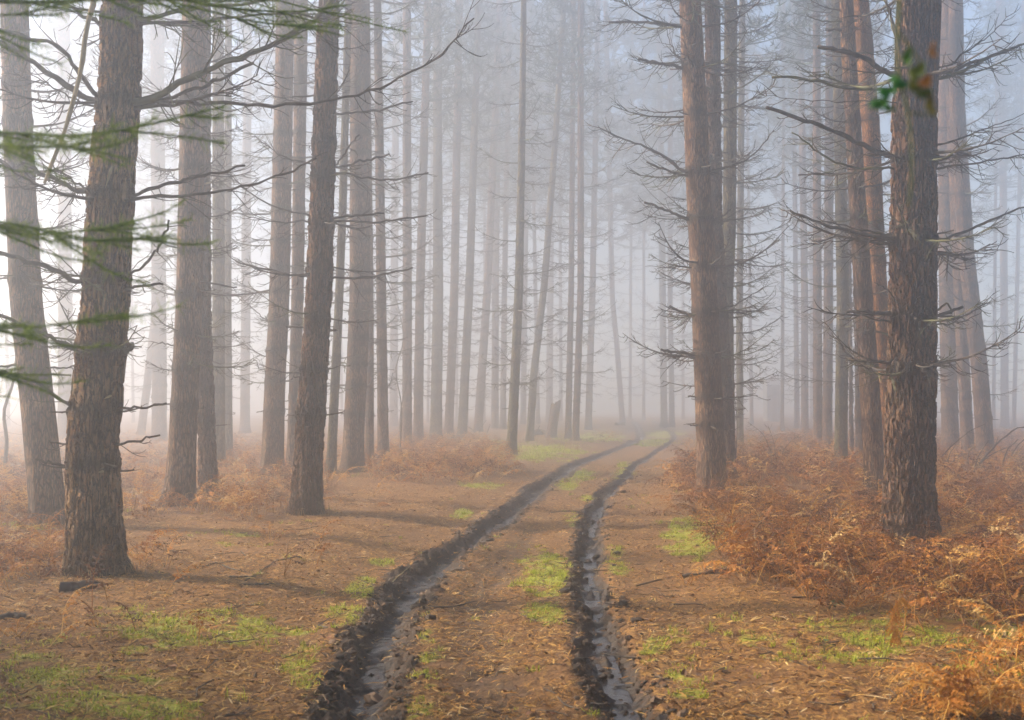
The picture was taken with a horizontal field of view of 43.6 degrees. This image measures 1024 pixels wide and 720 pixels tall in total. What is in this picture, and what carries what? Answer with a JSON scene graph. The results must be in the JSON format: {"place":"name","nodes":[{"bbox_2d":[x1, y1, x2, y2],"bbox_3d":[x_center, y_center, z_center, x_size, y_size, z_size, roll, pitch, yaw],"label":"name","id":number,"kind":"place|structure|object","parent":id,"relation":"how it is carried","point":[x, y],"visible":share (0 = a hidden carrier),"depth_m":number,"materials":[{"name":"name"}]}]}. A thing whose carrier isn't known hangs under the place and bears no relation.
{"place":"outdoors","nodes":[
{"label":"outdoors","id":0,"kind":"place"},
{"bbox_2d":[0,434,1022,589],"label":"dry grass","id":1,"kind":"structure","parent":0,"point":[537,440],"depth_m":24.72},
{"bbox_2d":[0,412,1023,719],"bbox_3d":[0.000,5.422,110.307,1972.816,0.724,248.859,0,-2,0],"label":"ground","id":2,"kind":"structure","parent":0,"point":[636,428],"depth_m":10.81,"materials":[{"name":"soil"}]},
{"bbox_2d":[0,347,21,468],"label":"bare sapling","id":3,"kind":"object","parent":2,"relation":"on","point":[4,415],"visible":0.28,"depth_m":30.74,"materials":[{"name":"brown wood"}]},
{"bbox_2d":[0,7,54,425],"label":"pine tree","id":4,"kind":"object","parent":2,"relation":"on","point":[6,358],"visible":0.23,"depth_m":90.89,"materials":[{"name":"grey plant"}]},
{"bbox_2d":[0,8,88,372],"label":"pine tree","id":5,"kind":"object","parent":2,"relation":"on","point":[42,119],"visible":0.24,"depth_m":92.38,"materials":[{"name":"grey plant"}]},
{"bbox_2d":[0,4,97,526],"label":"pine tree","id":6,"kind":"object","parent":2,"relation":"on","point":[45,486],"visible":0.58,"depth_m":16.88,"materials":[{"name":"brown plant"}]},
{"bbox_2d":[0,1,99,438],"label":"pine tree","id":7,"kind":"object","parent":2,"relation":"on","point":[63,38],"visible":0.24,"depth_m":62.91,"materials":[{"name":"grey plant"}]},
{"bbox_2d":[59,580,97,592],"bbox_3d":[-3.795,1.980,11.175,0.132,0.120,0.389,-2,-3,37],"label":"log piece","id":8,"kind":"object","parent":2,"relation":"on","point":[67,586],"visible":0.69,"depth_m":11.12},
{"bbox_2d":[35,1,146,335],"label":"pine tree","id":9,"kind":"object","parent":2,"relation":"on","point":[87,124],"visible":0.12,"depth_m":101.92,"materials":[{"name":"grey plant"}]},
{"bbox_2d":[71,2,150,381],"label":"pine tree","id":10,"kind":"object","parent":2,"relation":"on","point":[91,81],"visible":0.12,"depth_m":96.63,"materials":[{"name":"grey plant"}]},
{"bbox_2d":[78,5,178,422],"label":"pine tree","id":11,"kind":"object","parent":2,"relation":"on","point":[132,369],"visible":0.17,"depth_m":105.01,"materials":[{"name":"grey plant"}]},
{"bbox_2d":[123,1,181,440],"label":"pine tree","id":12,"kind":"object","parent":2,"relation":"on","point":[159,352],"visible":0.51,"depth_m":60.29,"materials":[{"name":"grey plant"}]},
{"bbox_2d":[129,1,181,434],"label":"pine tree","id":13,"kind":"object","parent":2,"relation":"on","point":[143,413],"visible":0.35,"depth_m":69.23,"materials":[{"name":"grey plant"}]},
{"bbox_2d":[136,4,240,392],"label":"pine tree","id":14,"kind":"object","parent":2,"relation":"on","point":[175,174],"visible":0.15,"depth_m":106.14,"materials":[{"name":"grey plant"}]},
{"bbox_2d":[133,2,264,506],"bbox_3d":[-4.117,-10.337,20.706,8.273,25.790,8.279,-1,-2,18],"label":"pine tree","id":15,"kind":"object","parent":2,"relation":"on","point":[180,475],"visible":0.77,"depth_m":20.20,"materials":[{"name":"brown plant"}]},
{"bbox_2d":[141,2,262,495],"bbox_3d":[-4.926,-10.249,23.025,7.621,25.800,6.949,-2,-3,37],"label":"pine tree","id":16,"kind":"object","parent":2,"relation":"on","point":[207,446],"visible":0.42,"depth_m":22.52,"materials":[{"name":"brown plant"}]},
{"bbox_2d":[0,0,407,403],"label":"pine branches","id":17,"kind":"object","parent":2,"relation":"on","point":[12,375],"visible":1,"depth_m":3.50,"materials":[{"name":"green plant"}]},
{"bbox_2d":[176,2,262,467],"bbox_3d":[-7.901,-9.558,34.534,5.998,25.346,5.482,-1,-2,33],"label":"pine tree","id":18,"kind":"object","parent":2,"relation":"on","point":[218,274],"visible":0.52,"depth_m":33.81,"materials":[{"name":"brown plant"}]},
{"bbox_2d":[211,2,262,455],"bbox_3d":[-9.234,-9.394,40.565,5.982,25.407,6.826,0,-2,0],"label":"pine tree","id":19,"kind":"object","parent":2,"relation":"on","point":[228,359],"visible":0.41,"depth_m":40.19,"materials":[{"name":"brown plant"}]},
{"bbox_2d":[0,0,493,578],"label":"pine tree","id":20,"kind":"object","parent":2,"relation":"on","point":[92,474],"visible":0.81,"depth_m":12.20,"materials":[{"name":"brown plant"}]},
{"bbox_2d":[43,1,95,183],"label":"dead branch","id":21,"kind":"object","parent":20,"relation":"hanging from","point":[81,66],"visible":0.9,"depth_m":11.79,"materials":[{"name":"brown wood"}]},
{"bbox_2d":[211,1,308,432],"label":"pine tree","id":22,"kind":"object","parent":2,"relation":"on","point":[244,398],"visible":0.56,"depth_m":75.46,"materials":[{"name":"grey plant"}]},
{"bbox_2d":[232,2,312,392],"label":"pine tree","id":23,"kind":"object","parent":2,"relation":"on","point":[268,129],"visible":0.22,"depth_m":101.52,"materials":[{"name":"grey plant"}]},
{"bbox_2d":[211,0,365,476],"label":"pine tree","id":24,"kind":"object","parent":2,"relation":"on","point":[273,411],"visible":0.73,"depth_m":29.23,"materials":[{"name":"brown plant"}]},
{"bbox_2d":[253,0,353,466],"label":"pine tree","id":25,"kind":"object","parent":2,"relation":"on","point":[299,125],"visible":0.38,"depth_m":31.02,"materials":[{"name":"brown plant"}]},
{"bbox_2d":[262,1,349,393],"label":"pine tree","id":26,"kind":"object","parent":2,"relation":"on","point":[311,60],"visible":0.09,"depth_m":98.54,"materials":[{"name":"grey plant"}]},
{"bbox_2d":[206,0,436,515],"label":"pine tree","id":27,"kind":"object","parent":2,"relation":"on","point":[307,481],"visible":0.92,"depth_m":19.08,"materials":[{"name":"brown plant"}]},
{"bbox_2d":[268,2,402,420],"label":"pine tree","id":28,"kind":"object","parent":2,"relation":"on","point":[341,367],"visible":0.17,"depth_m":113.57,"materials":[{"name":"grey plant"}]},
{"bbox_2d":[298,0,395,473],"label":"pine tree","id":29,"kind":"object","parent":2,"relation":"on","point":[335,379],"visible":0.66,"depth_m":31.28,"materials":[{"name":"brown plant"}]},
{"bbox_2d":[291,0,420,472],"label":"pine tree","id":30,"kind":"object","parent":2,"relation":"on","point":[355,390],"visible":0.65,"depth_m":31.87,"materials":[{"name":"brown plant"}]},
{"bbox_2d":[305,0,416,396],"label":"pine tree","id":31,"kind":"object","parent":2,"relation":"on","point":[372,51],"visible":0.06,"depth_m":104.69,"materials":[{"name":"grey plant"}]},
{"bbox_2d":[336,0,413,462],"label":"pine tree","id":32,"kind":"object","parent":2,"relation":"on","point":[369,428],"visible":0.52,"depth_m":35.89,"materials":[{"name":"grey plant"}]},
{"bbox_2d":[337,0,439,460],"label":"pine tree","id":33,"kind":"object","parent":2,"relation":"on","point":[382,414],"visible":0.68,"depth_m":37.65,"materials":[{"name":"brown plant"}]},
{"bbox_2d":[387,277,413,448],"bbox_3d":[-3.947,0.123,44.257,1.105,5.994,0.794,0,-2,0],"label":"bare sapling","id":34,"kind":"object","parent":2,"relation":"on","point":[400,403],"visible":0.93,"depth_m":44.21,"materials":[{"name":"brown wood"}]},
{"bbox_2d":[339,0,467,426],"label":"pine tree","id":35,"kind":"object","parent":2,"relation":"on","point":[393,415],"visible":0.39,"depth_m":92.38,"materials":[{"name":"grey plant"}]},
{"bbox_2d":[370,0,471,446],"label":"pine tree","id":36,"kind":"object","parent":2,"relation":"on","point":[406,314],"visible":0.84,"depth_m":51.37,"materials":[{"name":"grey plant"}]},
{"bbox_2d":[371,0,479,442],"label":"pine tree","id":37,"kind":"object","parent":2,"relation":"on","point":[419,364],"visible":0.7,"depth_m":55.76,"materials":[{"name":"grey plant"}]},
{"bbox_2d":[373,0,481,438],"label":"pine tree","id":38,"kind":"object","parent":2,"relation":"on","point":[438,299],"visible":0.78,"depth_m":61.47,"materials":[{"name":"grey plant"}]},
{"bbox_2d":[385,2,484,422],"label":"pine tree","id":39,"kind":"object","parent":2,"relation":"on","point":[428,372],"visible":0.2,"depth_m":104.21,"materials":[{"name":"grey plant"}]},
{"bbox_2d":[400,0,512,421],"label":"pine tree","id":40,"kind":"object","parent":2,"relation":"on","point":[456,375],"visible":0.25,"depth_m":109.49,"materials":[{"name":"grey plant"}]},
{"bbox_2d":[400,0,518,437],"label":"pine tree","id":41,"kind":"object","parent":2,"relation":"on","point":[450,379],"visible":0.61,"depth_m":65.69,"materials":[{"name":"grey plant"}]},
{"bbox_2d":[411,0,530,424],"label":"pine tree","id":42,"kind":"object","parent":2,"relation":"on","point":[446,146],"visible":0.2,"depth_m":94.98,"materials":[{"name":"grey plant"}]},
{"bbox_2d":[427,0,529,438],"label":"pine tree","id":43,"kind":"object","parent":2,"relation":"on","point":[467,330],"visible":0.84,"depth_m":64.51,"materials":[{"name":"grey plant"}]},
{"bbox_2d":[428,0,537,422],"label":"pine tree","id":44,"kind":"object","parent":2,"relation":"on","point":[483,221],"visible":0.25,"depth_m":105.74,"materials":[{"name":"grey plant"}]},
{"bbox_2d":[442,0,548,431],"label":"pine tree","id":45,"kind":"object","parent":2,"relation":"on","point":[480,396],"visible":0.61,"depth_m":76.57,"materials":[{"name":"grey plant"}]},
{"bbox_2d":[350,437,642,717],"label":"rut water","id":46,"kind":"structure","parent":2,"relation":"on","point":[376,672],"depth_m":9.72,"materials":[{"name":"black liquid"}]},
{"bbox_2d":[296,474,703,719],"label":"mud clods","id":47,"kind":"object","parent":2,"relation":"on","point":[372,697],"visible":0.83,"depth_m":9.69,"materials":[{"name":"soil"}]},
{"bbox_2d":[442,0,566,427],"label":"pine tree","id":48,"kind":"object","parent":2,"relation":"on","point":[494,406],"visible":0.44,"depth_m":86.89,"materials":[{"name":"grey plant"}]},
{"bbox_2d":[0,452,1023,719],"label":"dead bracken","id":49,"kind":"object","parent":2,"relation":"on","point":[1006,584],"visible":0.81,"depth_m":13.50,"materials":[{"name":"plant"}]},
{"bbox_2d":[0,426,1023,492],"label":"distant bracken","id":50,"kind":"object","parent":2,"relation":"on","point":[823,459],"visible":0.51,"depth_m":30.65,"materials":[{"name":"plant"}]},
{"bbox_2d":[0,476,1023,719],"bbox_3d":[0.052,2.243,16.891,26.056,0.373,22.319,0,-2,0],"label":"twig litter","id":51,"kind":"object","parent":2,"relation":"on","point":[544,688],"visible":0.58,"depth_m":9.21,"materials":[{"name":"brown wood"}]},
{"bbox_2d":[0,453,1023,646],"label":"bracken stalks","id":52,"kind":"object","parent":2,"relation":"on","point":[678,519],"visible":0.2,"depth_m":14.54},
{"bbox_2d":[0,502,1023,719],"bbox_3d":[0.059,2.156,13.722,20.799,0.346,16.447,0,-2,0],"label":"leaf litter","id":53,"kind":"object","parent":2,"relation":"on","point":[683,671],"visible":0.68,"depth_m":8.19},
{"bbox_2d":[471,0,567,454],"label":"pine tree","id":54,"kind":"object","parent":2,"relation":"on","point":[517,309],"visible":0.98,"depth_m":41.22,"materials":[{"name":"grey plant"}]},
{"bbox_2d":[461,0,585,428],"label":"pine tree","id":55,"kind":"object","parent":2,"relation":"on","point":[503,423],"visible":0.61,"depth_m":86.37,"materials":[{"name":"grey plant"}]},
{"bbox_2d":[465,0,591,423],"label":"pine tree","id":56,"kind":"object","parent":2,"relation":"on","point":[524,363],"visible":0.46,"depth_m":97.78,"materials":[{"name":"grey plant"}]},
{"bbox_2d":[483,1,577,423],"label":"pine tree","id":57,"kind":"object","parent":2,"relation":"on","point":[535,311],"visible":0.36,"depth_m":98.22,"materials":[{"name":"grey plant"}]},
{"bbox_2d":[545,400,560,437],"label":"broken stump","id":58,"kind":"object","parent":2,"relation":"on","point":[553,420],"visible":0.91,"depth_m":66.07,"materials":[{"name":"wood"}]},
{"bbox_2d":[497,0,613,441],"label":"pine tree","id":59,"kind":"object","parent":2,"relation":"on","point":[535,361],"visible":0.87,"depth_m":58.09,"materials":[{"name":"grey plant"}]},
{"bbox_2d":[500,0,627,421],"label":"pine tree","id":60,"kind":"object","parent":2,"relation":"on","point":[549,393],"visible":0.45,"depth_m":105.77,"materials":[{"name":"grey plant"}]},
{"bbox_2d":[514,3,616,420],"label":"pine tree","id":61,"kind":"object","parent":2,"relation":"on","point":[560,337],"visible":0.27,"depth_m":109.38,"materials":[{"name":"grey plant"}]},
{"bbox_2d":[497,0,639,440],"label":"pine tree","id":62,"kind":"object","parent":2,"relation":"on","point":[579,105],"visible":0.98,"depth_m":57.32,"materials":[{"name":"grey plant"}]},
{"bbox_2d":[527,0,624,438],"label":"pine tree","id":63,"kind":"object","parent":2,"relation":"on","point":[569,391],"visible":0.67,"depth_m":62.70,"materials":[{"name":"grey plant"}]},
{"bbox_2d":[527,0,672,429],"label":"pine tree","id":64,"kind":"object","parent":2,"relation":"on","point":[595,157],"visible":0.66,"depth_m":85.19,"materials":[{"name":"grey plant"}]},
{"bbox_2d":[541,0,677,422],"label":"pine tree","id":65,"kind":"object","parent":2,"relation":"on","point":[612,304],"visible":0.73,"depth_m":105.49,"materials":[{"name":"grey plant"}]},
{"bbox_2d":[583,437,676,719],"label":"rut water","id":66,"kind":"structure","parent":2,"relation":"on","point":[609,684],"depth_m":9.35,"materials":[{"name":"black liquid"}]},
{"bbox_2d":[575,0,688,419],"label":"pine tree","id":67,"kind":"object","parent":2,"relation":"on","point":[643,248],"visible":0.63,"depth_m":120.03,"materials":[{"name":"grey plant"}]},
{"bbox_2d":[584,0,686,418],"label":"pine tree","id":68,"kind":"object","parent":2,"relation":"on","point":[599,212],"visible":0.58,"depth_m":119.23,"materials":[{"name":"grey plant"}]},
{"bbox_2d":[584,0,693,427],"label":"pine tree","id":69,"kind":"object","parent":2,"relation":"on","point":[662,329],"visible":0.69,"depth_m":93.08,"materials":[{"name":"grey plant"}]},
{"bbox_2d":[601,0,693,426],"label":"pine tree","id":70,"kind":"object","parent":2,"relation":"on","point":[670,139],"visible":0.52,"depth_m":92.05,"materials":[{"name":"grey plant"}]},
{"bbox_2d":[601,2,753,419],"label":"pine tree","id":71,"kind":"object","parent":2,"relation":"on","point":[683,394],"visible":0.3,"depth_m":121.04,"materials":[{"name":"grey plant"}]},
{"bbox_2d":[583,0,791,500],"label":"pine tree","id":72,"kind":"object","parent":2,"relation":"on","point":[705,354],"visible":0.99,"depth_m":22.45,"materials":[{"name":"red plant"}]},
{"bbox_2d":[628,7,776,394],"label":"pine tree","id":73,"kind":"object","parent":2,"relation":"on","point":[686,230],"visible":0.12,"depth_m":117.68,"materials":[{"name":"grey plant"}]},
{"bbox_2d":[650,0,792,479],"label":"pine tree","id":74,"kind":"object","parent":2,"relation":"on","point":[713,54],"visible":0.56,"depth_m":26.51,"materials":[{"name":"brown plant"}]},
{"bbox_2d":[655,0,794,471],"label":"pine tree","id":75,"kind":"object","parent":2,"relation":"on","point":[729,99],"visible":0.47,"depth_m":30.65,"materials":[{"name":"brown plant"}]},
{"bbox_2d":[720,0,791,424],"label":"pine tree","id":76,"kind":"object","parent":2,"relation":"on","point":[749,323],"visible":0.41,"depth_m":100.03,"materials":[{"name":"grey plant"}]},
{"bbox_2d":[701,0,819,447],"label":"pine tree","id":77,"kind":"object","parent":2,"relation":"on","point":[740,255],"visible":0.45,"depth_m":46.75,"materials":[{"name":"brown plant"}]},
{"bbox_2d":[761,378,780,421],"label":"pale hut","id":78,"kind":"object","parent":2,"relation":"on","point":[771,409],"visible":0.67,"depth_m":116.07,"materials":[{"name":"wood"}]},
{"bbox_2d":[744,0,812,430],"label":"pine tree","id":79,"kind":"object","parent":2,"relation":"on","point":[782,330],"visible":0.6,"depth_m":84.49,"materials":[{"name":"grey plant"}]},
{"bbox_2d":[737,0,824,428],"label":"pine tree","id":80,"kind":"object","parent":2,"relation":"on","point":[796,399],"visible":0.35,"depth_m":87.54,"materials":[{"name":"grey plant"}]},
{"bbox_2d":[761,0,834,433],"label":"pine tree","id":81,"kind":"object","parent":2,"relation":"on","point":[804,353],"visible":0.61,"depth_m":70.95,"materials":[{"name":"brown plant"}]},
{"bbox_2d":[752,1,846,422],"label":"pine tree","id":82,"kind":"object","parent":2,"relation":"on","point":[811,332],"visible":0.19,"depth_m":108.90,"materials":[{"name":"grey plant"}]},
{"bbox_2d":[770,567,846,596],"bbox_3d":[2.604,1.935,11.225,0.498,0.274,0.716,2,-3,-41],"label":"dead fern","id":83,"kind":"object","parent":2,"relation":"on","point":[799,584],"visible":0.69,"depth_m":11.20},
{"bbox_2d":[745,0,884,448],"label":"pine tree","id":84,"kind":"object","parent":2,"relation":"on","point":[817,375],"visible":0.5,"depth_m":49.34,"materials":[{"name":"red plant"}]},
{"bbox_2d":[751,0,895,444],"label":"pine tree","id":85,"kind":"object","parent":2,"relation":"on","point":[828,346],"visible":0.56,"depth_m":47.50,"materials":[{"name":"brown plant"}]},
{"bbox_2d":[773,0,890,466],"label":"pine tree","id":86,"kind":"object","parent":2,"relation":"on","point":[842,387],"visible":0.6,"depth_m":33.02,"materials":[{"name":"brown plant"}]},
{"bbox_2d":[776,0,895,503],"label":"pine tree","id":87,"kind":"object","parent":2,"relation":"on","point":[872,432],"visible":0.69,"depth_m":21.52,"materials":[{"name":"red plant"}]},
{"bbox_2d":[819,175,854,453],"bbox_3d":[10.314,-9.399,39.787,5.428,25.407,6.706,0,-2,0],"label":"pine tree","id":88,"kind":"object","parent":2,"relation":"on","point":[851,423],"visible":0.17,"depth_m":39.17,"materials":[{"name":"brown plant"}]},
{"bbox_2d":[815,13,890,462],"bbox_3d":[9.581,-9.515,36.988,4.938,25.407,6.628,1,-2,-35],"label":"pine tree","id":89,"kind":"object","parent":2,"relation":"on","point":[858,428],"visible":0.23,"depth_m":35.89,"materials":[{"name":"brown plant"}]},
{"bbox_2d":[817,567,898,614],"bbox_3d":[2.859,1.892,10.535,0.655,0.325,0.754,0,-2,0],"label":"dead fern","id":90,"kind":"object","parent":2,"relation":"on","point":[848,591],"visible":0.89,"depth_m":10.50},
{"bbox_2d":[822,0,894,380],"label":"pine tree","id":91,"kind":"object","parent":2,"relation":"on","point":[878,61],"visible":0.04,"depth_m":97.82,"materials":[{"name":"grey plant"}]},
{"bbox_2d":[803,0,952,441],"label":"pine tree","id":92,"kind":"object","parent":2,"relation":"on","point":[871,127],"visible":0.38,"depth_m":22.55,"materials":[{"name":"orange plant"}]},
{"bbox_2d":[756,0,1023,545],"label":"pine tree","id":93,"kind":"object","parent":2,"relation":"on","point":[912,244],"visible":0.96,"depth_m":15.65,"materials":[{"name":"brown plant"}]},
{"bbox_2d":[884,597,912,647],"bbox_3d":[2.607,1.779,8.643,0.189,0.355,0.118,1,-2,-24],"label":"hanging fern frond","id":94,"kind":"object","parent":2,"relation":"on","point":[891,623],"visible":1,"depth_m":8.64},
{"bbox_2d":[870,0,985,455],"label":"pine tree","id":95,"kind":"object","parent":2,"relation":"on","point":[949,408],"visible":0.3,"depth_m":42.14,"materials":[{"name":"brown plant"}]},
{"bbox_2d":[870,621,1023,719],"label":"dead fern","id":96,"kind":"object","parent":2,"relation":"on","point":[955,703],"visible":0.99,"depth_m":6.63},
{"bbox_2d":[937,0,984,455],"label":"pine tree","id":97,"kind":"object","parent":2,"relation":"on","point":[965,410],"visible":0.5,"depth_m":38.83,"materials":[{"name":"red plant"}]},
{"bbox_2d":[936,0,1023,457],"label":"pine tree","id":98,"kind":"object","parent":2,"relation":"on","point":[963,193],"visible":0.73,"depth_m":36.12,"materials":[{"name":"red plant"}]},
{"bbox_2d":[939,624,1023,677],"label":"dead fern","id":99,"kind":"object","parent":2,"relation":"on","point":[961,637],"visible":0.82,"depth_m":7.78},
{"bbox_2d":[963,0,1023,427],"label":"pine tree","id":100,"kind":"object","parent":2,"relation":"on","point":[1003,112],"visible":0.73,"depth_m":87.86,"materials":[{"name":"grey plant"}]},
{"bbox_2d":[965,0,1023,427],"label":"pine tree","id":101,"kind":"object","parent":2,"relation":"on","point":[1004,399],"visible":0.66,"depth_m":91.67,"materials":[{"name":"grey plant"}]},
{"bbox_2d":[968,0,1023,427],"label":"pine tree","id":102,"kind":"object","parent":2,"relation":"on","point":[1016,317],"visible":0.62,"depth_m":92.83,"materials":[{"name":"grey plant"}]},
{"bbox_2d":[0,437,1023,719],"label":"grass","id":103,"kind":"structure","parent":0,"point":[528,579],"depth_m":9.21,"materials":[{"name":"plant"}]},
{"bbox_2d":[0,0,1023,412],"label":"sky","id":104,"kind":"structure","parent":0,"point":[652,402],"materials":[{"name":"white"}]},
{"bbox_3d":[-5.164,-8.554,0.632,12.622,20.898,11.291,0,-2,0],"label":"pine tree","id":105,"kind":"object","parent":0,"visible":0},
{"bbox_2d":[869,0,936,207],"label":"leafy twig","id":106,"kind":"object","parent":105,"relation":"attached to","point":[915,74],"visible":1,"depth_m":1.71,"materials":[{"name":"green plant"}]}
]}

